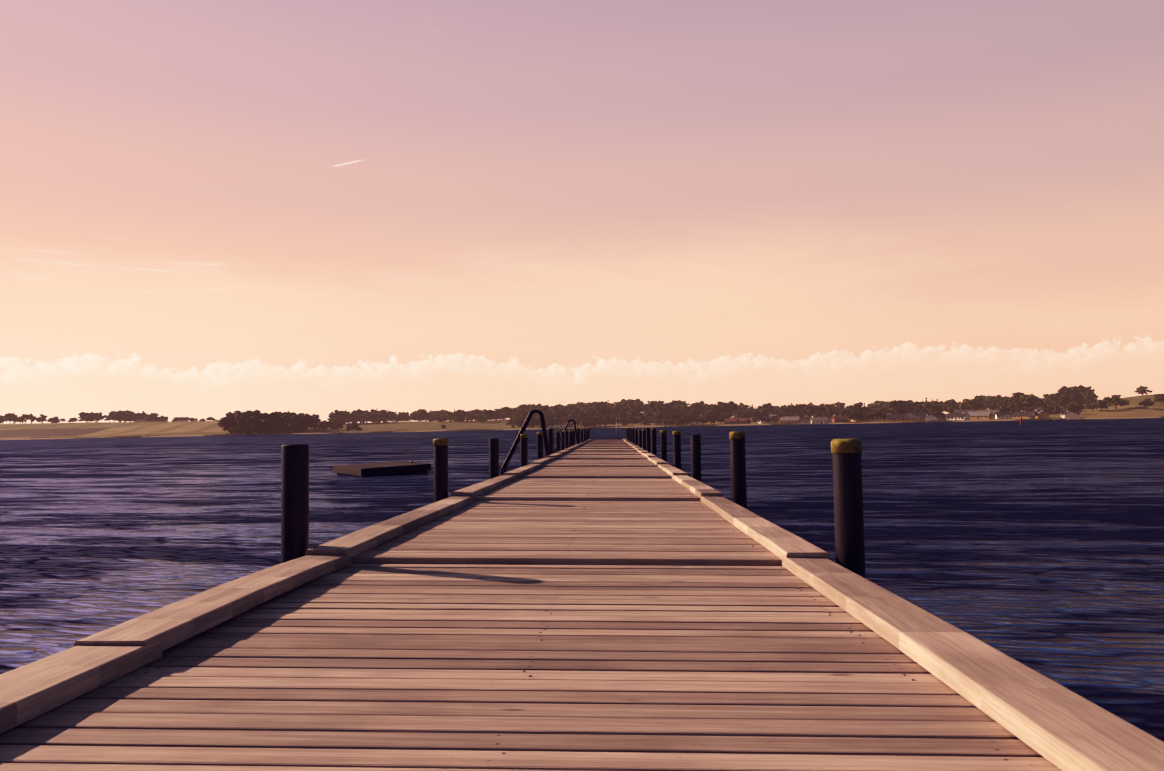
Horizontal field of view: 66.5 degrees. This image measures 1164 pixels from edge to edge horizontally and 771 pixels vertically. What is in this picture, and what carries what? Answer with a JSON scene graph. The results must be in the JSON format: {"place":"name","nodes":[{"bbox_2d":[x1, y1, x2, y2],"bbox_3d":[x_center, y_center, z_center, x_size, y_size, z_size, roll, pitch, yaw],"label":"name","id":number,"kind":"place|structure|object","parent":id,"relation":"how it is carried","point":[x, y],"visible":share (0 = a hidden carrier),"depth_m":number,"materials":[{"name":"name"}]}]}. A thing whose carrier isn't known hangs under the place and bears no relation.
{"place":"outdoors","nodes":[
{"label":"outdoors","id":0,"kind":"place"},
{"bbox_2d":[0,440,1061,770],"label":"pier deck planks","id":1,"kind":"object","parent":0,"point":[682,630],"visible":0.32,"depth_m":2.25,"materials":[{"name":"brown wood"}]},
{"bbox_2d":[0,460,1006,760],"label":"deck screws","id":2,"kind":"object","parent":1,"relation":"in","point":[546,610],"visible":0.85,"depth_m":2.76,"materials":[{"name":"grey metal"}]},
{"bbox_2d":[0,439,1163,770],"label":"pier edge beams","id":3,"kind":"structure","parent":1,"relation":"on","point":[1058,725],"depth_m":2.31,"materials":[{"name":"brown wood"}]},
{"bbox_2d":[0,418,1163,741],"bbox_3d":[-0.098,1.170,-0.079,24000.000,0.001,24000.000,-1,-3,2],"label":"fjord water","id":4,"kind":"structure","parent":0,"point":[1036,544],"depth_m":11.81,"materials":[{"name":"blue liquid"}]},
{"bbox_2d":[281,444,308,562],"bbox_3d":[-1.332,2.158,4.089,0.142,3.765,0.231,0,-3,-9],"label":"post","id":5,"kind":"object","parent":4,"relation":"in","point":[294,501],"visible":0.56,"depth_m":4.17,"materials":[{"name":"grey wood"}]},
{"bbox_2d":[333,461,430,475],"bbox_3d":[-5.499,2.383,24.380,2.000,0.520,2.020,-1,-1,-36],"label":"swim raft","id":6,"kind":"object","parent":4,"relation":"on","point":[383,468],"visible":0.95,"depth_m":23.82,"materials":[{"name":"brown wood"}]},
{"bbox_2d":[433,438,447,501],"bbox_3d":[-1.171,2.337,7.760,0.231,3.745,0.142,-1,-3,1],"label":"post","id":7,"kind":"object","parent":4,"relation":"in","point":[440,446],"visible":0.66,"depth_m":7.79,"materials":[{"name":"grey wood"}]},
{"bbox_2d":[489,438,498,478],"bbox_3d":[-1.088,2.527,11.354,0.142,3.700,0.231,-2,-3,16],"label":"post","id":8,"kind":"object","parent":4,"relation":"in","point":[493,457],"visible":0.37,"depth_m":11.33,"materials":[{"name":"grey wood"}]},
{"bbox_2d":[520,434,527,466],"bbox_3d":[-0.952,2.695,15.177,0.231,3.720,0.142,-3,-3,38],"label":"post","id":9,"kind":"object","parent":4,"relation":"in","point":[523,449],"visible":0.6,"depth_m":15.23,"materials":[{"name":"grey wood"}]},
{"bbox_2d":[537,432,542,459],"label":"post","id":10,"kind":"object","parent":4,"relation":"in","point":[539,445],"visible":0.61,"depth_m":18.72,"materials":[{"name":"grey wood"}]},
{"bbox_2d":[548,429,552,453],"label":"post","id":11,"kind":"object","parent":4,"relation":"in","point":[550,437],"visible":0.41,"depth_m":22.02,"materials":[{"name":"grey wood"}]},
{"bbox_2d":[556,431,559,451],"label":"post","id":12,"kind":"object","parent":4,"relation":"in","point":[557,441],"visible":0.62,"depth_m":25.11,"materials":[{"name":"grey wood"}]},
{"bbox_2d":[0,415,1163,439],"bbox_3d":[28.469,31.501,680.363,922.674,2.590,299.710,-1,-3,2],"label":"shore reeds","id":13,"kind":"object","parent":4,"relation":"on","point":[232,434],"visible":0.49,"depth_m":653.72,"materials":[{"name":"plant"}]},
{"bbox_2d":[642,429,645,449],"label":"post","id":14,"kind":"object","parent":4,"relation":"in","point":[644,439],"visible":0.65,"depth_m":28.72,"materials":[{"name":"grey wood"}]},
{"bbox_2d":[646,428,650,452],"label":"post","id":15,"kind":"object","parent":4,"relation":"in","point":[648,448],"visible":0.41,"depth_m":25.53,"materials":[{"name":"grey wood"}]},
{"bbox_2d":[651,428,656,455],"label":"post","id":16,"kind":"object","parent":4,"relation":"in","point":[653,441],"visible":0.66,"depth_m":22.13,"materials":[{"name":"grey wood"}]},
{"bbox_2d":[660,430,666,461],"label":"post","id":17,"kind":"object","parent":4,"relation":"in","point":[663,440],"visible":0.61,"depth_m":18.04,"materials":[{"name":"grey wood"}]},
{"bbox_2d":[672,431,680,469],"bbox_3d":[1.608,2.601,14.333,0.231,3.730,0.142,0,-3,-19],"label":"post","id":18,"kind":"object","parent":4,"relation":"in","point":[676,449],"visible":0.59,"depth_m":14.35,"materials":[{"name":"grey wood"}]},
{"bbox_2d":[691,435,700,481],"bbox_3d":[1.449,2.465,11.080,0.142,3.700,0.231,-1,-3,3],"label":"post","id":19,"kind":"object","parent":4,"relation":"in","point":[696,457],"visible":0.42,"depth_m":11.15,"materials":[{"name":"grey wood"}]},
{"bbox_2d":[729,431,746,508],"bbox_3d":[1.297,2.264,7.374,0.231,3.760,0.142,-1,-3,-3],"label":"post","id":20,"kind":"object","parent":4,"relation":"in","point":[738,468],"visible":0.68,"depth_m":7.41,"materials":[{"name":"grey wood"}]},
{"bbox_2d":[831,439,865,578],"bbox_3d":[1.236,2.113,3.973,0.142,3.745,0.231,-1,-2,3],"label":"post","id":21,"kind":"object","parent":4,"relation":"in","point":[848,506],"visible":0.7,"depth_m":3.94,"materials":[{"name":"grey wood"}]},
{"bbox_2d":[0,394,1163,439],"bbox_3d":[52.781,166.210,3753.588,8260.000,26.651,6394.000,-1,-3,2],"label":"distant shore","id":22,"kind":"structure","parent":0,"point":[149,429],"depth_m":794.86,"materials":[{"name":"green plant"}]},
{"bbox_2d":[2,413,16,423],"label":"tree","id":23,"kind":"object","parent":22,"relation":"on","point":[10,417],"visible":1,"depth_m":1028.56,"materials":[{"name":"green plant"}]},
{"bbox_2d":[78,412,95,422],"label":"tree","id":24,"kind":"object","parent":22,"relation":"on","point":[86,417],"visible":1,"depth_m":1050.36,"materials":[{"name":"green plant"}]},
{"bbox_2d":[112,410,126,421],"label":"tree","id":25,"kind":"object","parent":22,"relation":"on","point":[119,416],"visible":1,"depth_m":1071.70,"materials":[{"name":"green plant"}]},
{"bbox_2d":[123,411,139,421],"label":"tree","id":26,"kind":"object","parent":22,"relation":"on","point":[130,415],"visible":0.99,"depth_m":1081.36,"materials":[{"name":"green plant"}]},
{"bbox_2d":[144,413,158,420],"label":"tree","id":27,"kind":"object","parent":22,"relation":"on","point":[150,417],"visible":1,"depth_m":1099.31,"materials":[{"name":"green plant"}]},
{"bbox_2d":[134,417,188,421],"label":"white farm barns","id":28,"kind":"object","parent":22,"relation":"on","point":[142,419],"visible":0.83,"depth_m":1113.31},
{"bbox_2d":[219,417,235,433],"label":"tree","id":29,"kind":"object","parent":22,"relation":"on","point":[229,420],"visible":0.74,"depth_m":667.45,"materials":[{"name":"green plant"}]},
{"bbox_2d":[230,419,246,433],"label":"tree","id":30,"kind":"object","parent":22,"relation":"on","point":[238,421],"visible":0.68,"depth_m":665.33,"materials":[{"name":"green plant"}]},
{"bbox_2d":[229,423,249,433],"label":"tree","id":31,"kind":"object","parent":22,"relation":"on","point":[240,428],"visible":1,"depth_m":660.31,"materials":[{"name":"green plant"}]},
{"bbox_2d":[226,410,252,419],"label":"tree","id":32,"kind":"object","parent":22,"relation":"on","point":[229,414],"visible":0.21,"depth_m":724.38,"materials":[{"name":"green plant"}]},
{"bbox_2d":[244,424,263,433],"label":"tree","id":33,"kind":"object","parent":22,"relation":"on","point":[254,428],"visible":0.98,"depth_m":661.74,"materials":[{"name":"green plant"}]},
{"bbox_2d":[245,412,281,433],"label":"tree","id":34,"kind":"object","parent":22,"relation":"on","point":[266,421],"visible":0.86,"depth_m":674.91,"materials":[{"name":"green plant"}]},
{"bbox_2d":[279,413,301,432],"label":"tree","id":35,"kind":"object","parent":22,"relation":"on","point":[286,416],"visible":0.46,"depth_m":717.07,"materials":[{"name":"green plant"}]},
{"bbox_2d":[285,415,306,432],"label":"tree","id":36,"kind":"object","parent":22,"relation":"on","point":[293,418],"visible":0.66,"depth_m":716.25,"materials":[{"name":"green plant"}]},
{"bbox_2d":[314,420,335,431],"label":"tree","id":37,"kind":"object","parent":22,"relation":"on","point":[325,424],"visible":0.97,"depth_m":764.07,"materials":[{"name":"green plant"}]},
{"bbox_2d":[327,414,341,421],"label":"tree","id":38,"kind":"object","parent":22,"relation":"on","point":[336,418],"visible":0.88,"depth_m":989.07,"materials":[{"name":"green plant"}]},
{"bbox_2d":[341,413,357,422],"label":"tree","id":39,"kind":"object","parent":22,"relation":"on","point":[345,416],"visible":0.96,"depth_m":1005.30,"materials":[{"name":"green plant"}]},
{"bbox_2d":[360,412,372,423],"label":"tree","id":40,"kind":"object","parent":22,"relation":"on","point":[366,417],"visible":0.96,"depth_m":1014.52,"materials":[{"name":"green plant"}]},
{"bbox_2d":[370,413,382,422],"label":"tree","id":41,"kind":"object","parent":22,"relation":"on","point":[376,418],"visible":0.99,"depth_m":1015.31,"materials":[{"name":"green plant"}]},
{"bbox_2d":[373,411,389,422],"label":"tree","id":42,"kind":"object","parent":22,"relation":"on","point":[381,413],"visible":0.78,"depth_m":1024.66,"materials":[{"name":"green plant"}]},
{"bbox_2d":[411,409,426,420],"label":"tree","id":43,"kind":"object","parent":22,"relation":"on","point":[420,412],"visible":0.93,"depth_m":1091.46,"materials":[{"name":"green plant"}]},
{"bbox_2d":[472,409,494,421],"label":"tree","id":44,"kind":"object","parent":22,"relation":"on","point":[484,412],"visible":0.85,"depth_m":996.76,"materials":[{"name":"green plant"}]},
{"bbox_2d":[502,408,516,417],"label":"tree","id":45,"kind":"object","parent":22,"relation":"on","point":[507,412],"visible":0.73,"depth_m":1042.79,"materials":[{"name":"green plant"}]},
{"bbox_2d":[524,415,538,427],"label":"tree","id":46,"kind":"object","parent":22,"relation":"on","point":[533,421],"visible":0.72,"depth_m":826.86,"materials":[{"name":"green plant"}]},
{"bbox_2d":[580,418,593,427],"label":"tree","id":47,"kind":"object","parent":22,"relation":"on","point":[586,422],"visible":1,"depth_m":815.57,"materials":[{"name":"green plant"}]},
{"bbox_2d":[598,415,613,426],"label":"tree","id":48,"kind":"object","parent":22,"relation":"on","point":[607,420],"visible":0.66,"depth_m":842.63,"materials":[{"name":"green plant"}]},
{"bbox_2d":[620,405,641,412],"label":"tree","id":49,"kind":"object","parent":22,"relation":"on","point":[630,408],"visible":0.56,"depth_m":956.12,"materials":[{"name":"green plant"}]},
{"bbox_2d":[652,412,665,424],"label":"tree","id":50,"kind":"object","parent":22,"relation":"on","point":[660,416],"visible":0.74,"depth_m":824.95,"materials":[{"name":"green plant"}]},
{"bbox_2d":[647,403,675,414],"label":"tree","id":51,"kind":"object","parent":22,"relation":"on","point":[665,408],"visible":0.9,"depth_m":916.04,"materials":[{"name":"green plant"}]},
{"bbox_2d":[662,414,674,425],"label":"tree","id":52,"kind":"object","parent":22,"relation":"on","point":[667,419],"visible":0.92,"depth_m":798.87,"materials":[{"name":"green plant"}]},
{"bbox_2d":[676,417,690,424],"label":"tree","id":53,"kind":"object","parent":22,"relation":"on","point":[683,420],"visible":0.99,"depth_m":786.04,"materials":[{"name":"green plant"}]},
{"bbox_2d":[692,403,704,412],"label":"tree","id":54,"kind":"object","parent":22,"relation":"on","point":[700,409],"visible":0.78,"depth_m":990.78,"materials":[{"name":"green plant"}]},
{"bbox_2d":[701,412,719,424],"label":"tree","id":55,"kind":"object","parent":22,"relation":"on","point":[710,416],"visible":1,"depth_m":794.47,"materials":[{"name":"green plant"}]},
{"bbox_2d":[705,407,721,414],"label":"tree","id":56,"kind":"object","parent":22,"relation":"on","point":[713,410],"visible":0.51,"depth_m":861.81,"materials":[{"name":"green plant"}]},
{"bbox_2d":[708,401,737,413],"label":"tree","id":57,"kind":"object","parent":22,"relation":"on","point":[731,406],"visible":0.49,"depth_m":886.98,"materials":[{"name":"green plant"}]},
{"bbox_2d":[724,418,738,423],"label":"house","id":58,"kind":"structure","parent":22,"relation":"on","point":[731,421],"depth_m":778.35,"materials":[{"name":"red brick"}]},
{"bbox_2d":[734,403,749,411],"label":"tree","id":59,"kind":"object","parent":22,"relation":"on","point":[741,407],"visible":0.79,"depth_m":1027.58,"materials":[{"name":"green plant"}]},
{"bbox_2d":[768,407,786,414],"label":"tree","id":60,"kind":"object","parent":22,"relation":"on","point":[777,411],"visible":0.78,"depth_m":884.54,"materials":[{"name":"green plant"}]},
{"bbox_2d":[780,404,798,414],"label":"tree","id":61,"kind":"object","parent":22,"relation":"on","point":[790,408],"visible":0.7,"depth_m":892.03,"materials":[{"name":"green plant"}]},
{"bbox_2d":[779,416,800,423],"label":"house","id":62,"kind":"structure","parent":22,"relation":"on","point":[792,420],"depth_m":729.64,"materials":[{"name":"grey brick"}]},
{"bbox_2d":[800,402,818,416],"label":"tree","id":63,"kind":"object","parent":22,"relation":"on","point":[809,409],"visible":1,"depth_m":853.61,"materials":[{"name":"green plant"}]},
{"bbox_2d":[810,417,827,423],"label":"house","id":64,"kind":"structure","parent":22,"relation":"on","point":[814,420],"depth_m":696.13,"materials":[{"name":"white brick"}]},
{"bbox_2d":[824,407,837,417],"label":"tree","id":65,"kind":"object","parent":22,"relation":"on","point":[831,411],"visible":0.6,"depth_m":833.26,"materials":[{"name":"green plant"}]},
{"bbox_2d":[832,401,844,412],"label":"tree","id":66,"kind":"object","parent":22,"relation":"on","point":[839,405],"visible":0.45,"depth_m":955.79,"materials":[{"name":"green plant"}]},
{"bbox_2d":[832,415,847,422],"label":"house","id":67,"kind":"structure","parent":22,"relation":"on","point":[841,418],"depth_m":707.55,"materials":[{"name":"red brick"}]},
{"bbox_2d":[839,407,862,416],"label":"tree","id":68,"kind":"object","parent":22,"relation":"on","point":[845,412],"visible":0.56,"depth_m":717.31,"materials":[{"name":"green plant"}]},
{"bbox_2d":[847,412,863,419],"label":"tree","id":69,"kind":"object","parent":22,"relation":"on","point":[851,415],"visible":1,"depth_m":679.21,"materials":[{"name":"green plant"}]},
{"bbox_2d":[849,402,871,413],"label":"tree","id":70,"kind":"object","parent":22,"relation":"on","point":[860,405],"visible":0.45,"depth_m":820.43,"materials":[{"name":"green plant"}]},
{"bbox_2d":[861,413,874,421],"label":"tree","id":71,"kind":"object","parent":22,"relation":"on","point":[867,416],"visible":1,"depth_m":673.73,"materials":[{"name":"green plant"}]},
{"bbox_2d":[886,413,905,421],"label":"house","id":72,"kind":"structure","parent":22,"relation":"on","point":[896,417],"depth_m":645.92,"materials":[{"name":"grey brick"}]},
{"bbox_2d":[887,400,914,412],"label":"tree","id":73,"kind":"object","parent":22,"relation":"on","point":[895,404],"visible":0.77,"depth_m":776.41,"materials":[{"name":"green plant"}]},
{"bbox_2d":[904,413,926,420],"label":"house","id":74,"kind":"structure","parent":22,"relation":"on","point":[913,417],"depth_m":652.73,"materials":[{"name":"grey brick"}]},
{"bbox_2d":[916,402,942,412],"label":"tree","id":75,"kind":"object","parent":22,"relation":"on","point":[936,408],"visible":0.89,"depth_m":765.70,"materials":[{"name":"green plant"}]},
{"bbox_2d":[926,412,945,419],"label":"house","id":76,"kind":"structure","parent":22,"relation":"on","point":[941,416],"depth_m":676.75,"materials":[{"name":"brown brick"}]},
{"bbox_2d":[942,403,956,412],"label":"tree","id":77,"kind":"object","parent":22,"relation":"on","point":[946,407],"visible":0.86,"depth_m":792.18,"materials":[{"name":"green plant"}]},
{"bbox_2d":[947,413,969,419],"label":"house","id":78,"kind":"structure","parent":22,"relation":"on","point":[963,416],"depth_m":640.15,"materials":[{"name":"brick"}]},
{"bbox_2d":[954,399,979,409],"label":"tree","id":79,"kind":"object","parent":22,"relation":"on","point":[965,404],"visible":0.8,"depth_m":782.46,"materials":[{"name":"green plant"}]},
{"bbox_2d":[970,395,989,402],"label":"tree","id":80,"kind":"object","parent":22,"relation":"on","point":[979,399],"visible":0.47,"depth_m":922.63,"materials":[{"name":"green plant"}]},
{"bbox_2d":[968,411,992,419],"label":"house","id":81,"kind":"structure","parent":22,"relation":"on","point":[976,415],"depth_m":650.79,"materials":[{"name":"yellow brick"}]},
{"bbox_2d":[994,411,1013,418],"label":"house","id":82,"kind":"structure","parent":22,"relation":"on","point":[1002,415],"depth_m":652.28,"materials":[{"name":"brick"}]},
{"bbox_2d":[996,399,1011,407],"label":"tree","id":83,"kind":"object","parent":22,"relation":"on","point":[1005,402],"visible":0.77,"depth_m":769.83,"materials":[{"name":"green plant"}]},
{"bbox_2d":[1007,392,1033,400],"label":"tree","id":84,"kind":"object","parent":22,"relation":"on","point":[1015,395],"visible":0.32,"depth_m":795.77,"materials":[{"name":"green plant"}]},
{"bbox_2d":[1012,411,1035,418],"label":"house","id":85,"kind":"structure","parent":22,"relation":"on","point":[1025,414],"depth_m":622.96,"materials":[{"name":"yellow brick"}]},
{"bbox_2d":[1011,395,1037,407],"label":"tree","id":86,"kind":"object","parent":22,"relation":"on","point":[1028,400],"visible":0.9,"depth_m":761.27,"materials":[{"name":"green plant"}]},
{"bbox_2d":[1036,410,1049,418],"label":"house","id":87,"kind":"structure","parent":22,"relation":"on","point":[1042,414],"depth_m":630.34,"materials":[{"name":"yellow brick"}]},
{"bbox_2d":[1043,393,1060,404],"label":"tree","id":88,"kind":"object","parent":22,"relation":"on","point":[1049,398],"visible":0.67,"depth_m":815.57,"materials":[{"name":"green plant"}]},
{"bbox_2d":[1047,405,1062,414],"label":"tree","id":89,"kind":"object","parent":22,"relation":"on","point":[1055,409],"visible":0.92,"depth_m":690.59,"materials":[{"name":"green plant"}]},
{"bbox_2d":[1054,394,1071,405],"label":"tree","id":90,"kind":"object","parent":22,"relation":"on","point":[1063,398],"visible":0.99,"depth_m":781.74,"materials":[{"name":"green plant"}]},
{"bbox_2d":[1060,411,1078,417],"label":"house","id":91,"kind":"structure","parent":22,"relation":"on","point":[1069,414],"depth_m":617.34,"materials":[{"name":"brick"}]},
{"bbox_2d":[1057,385,1086,397],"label":"tree","id":92,"kind":"object","parent":22,"relation":"on","point":[1065,390],"visible":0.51,"depth_m":853.17,"materials":[{"name":"green plant"}]},
{"bbox_2d":[1063,404,1081,412],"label":"tree","id":93,"kind":"object","parent":22,"relation":"on","point":[1075,408],"visible":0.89,"depth_m":654.36,"materials":[{"name":"green plant"}]},
{"bbox_2d":[1081,390,1098,398],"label":"tree","id":94,"kind":"object","parent":22,"relation":"on","point":[1088,393],"visible":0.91,"depth_m":804.09,"materials":[{"name":"green plant"}]},
{"bbox_2d":[1091,400,1109,411],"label":"tree","id":95,"kind":"object","parent":22,"relation":"on","point":[1101,404],"visible":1,"depth_m":667.45,"materials":[{"name":"green plant"}]},
{"bbox_2d":[1103,397,1129,409],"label":"tree","id":96,"kind":"object","parent":22,"relation":"on","point":[1114,401],"visible":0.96,"depth_m":677.54,"materials":[{"name":"green plant"}]},
{"bbox_2d":[1134,386,1151,394],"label":"tree","id":97,"kind":"object","parent":22,"relation":"on","point":[1141,389],"visible":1,"depth_m":843.83,"materials":[{"name":"green plant"}]},
{"bbox_2d":[1153,394,1163,403],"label":"tree","id":98,"kind":"object","parent":22,"relation":"on","point":[1159,399],"visible":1,"depth_m":700.37,"materials":[{"name":"green plant"}]},
{"bbox_2d":[0,0,1163,423],"label":"sky","id":99,"kind":"structure","parent":0,"point":[214,209],"materials":[{"name":"pink"}]},
{"bbox_3d":[0.714,2.231,28.210,2.330,0.362,63.280,0,-3,2],"label":"pier","id":100,"kind":"object","parent":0,"visible":0},
{"bbox_2d":[500,410,549,475],"bbox_3d":[-1.212,1.688,19.294,1.109,2.322,0.560,0,-3,2],"label":"bathing ladder","id":101,"kind":"object","parent":100,"relation":"attached to","point":[517,440],"visible":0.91,"depth_m":19.09,"materials":[{"name":"black metal"}]},
{"bbox_2d":[553,419,578,453],"bbox_3d":[-0.646,2.562,36.563,1.109,2.322,0.560,0,-3,2],"label":"bathing ladder","id":102,"kind":"object","parent":100,"relation":"attached to","point":[565,429],"visible":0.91,"depth_m":36.35,"materials":[{"name":"black metal"}]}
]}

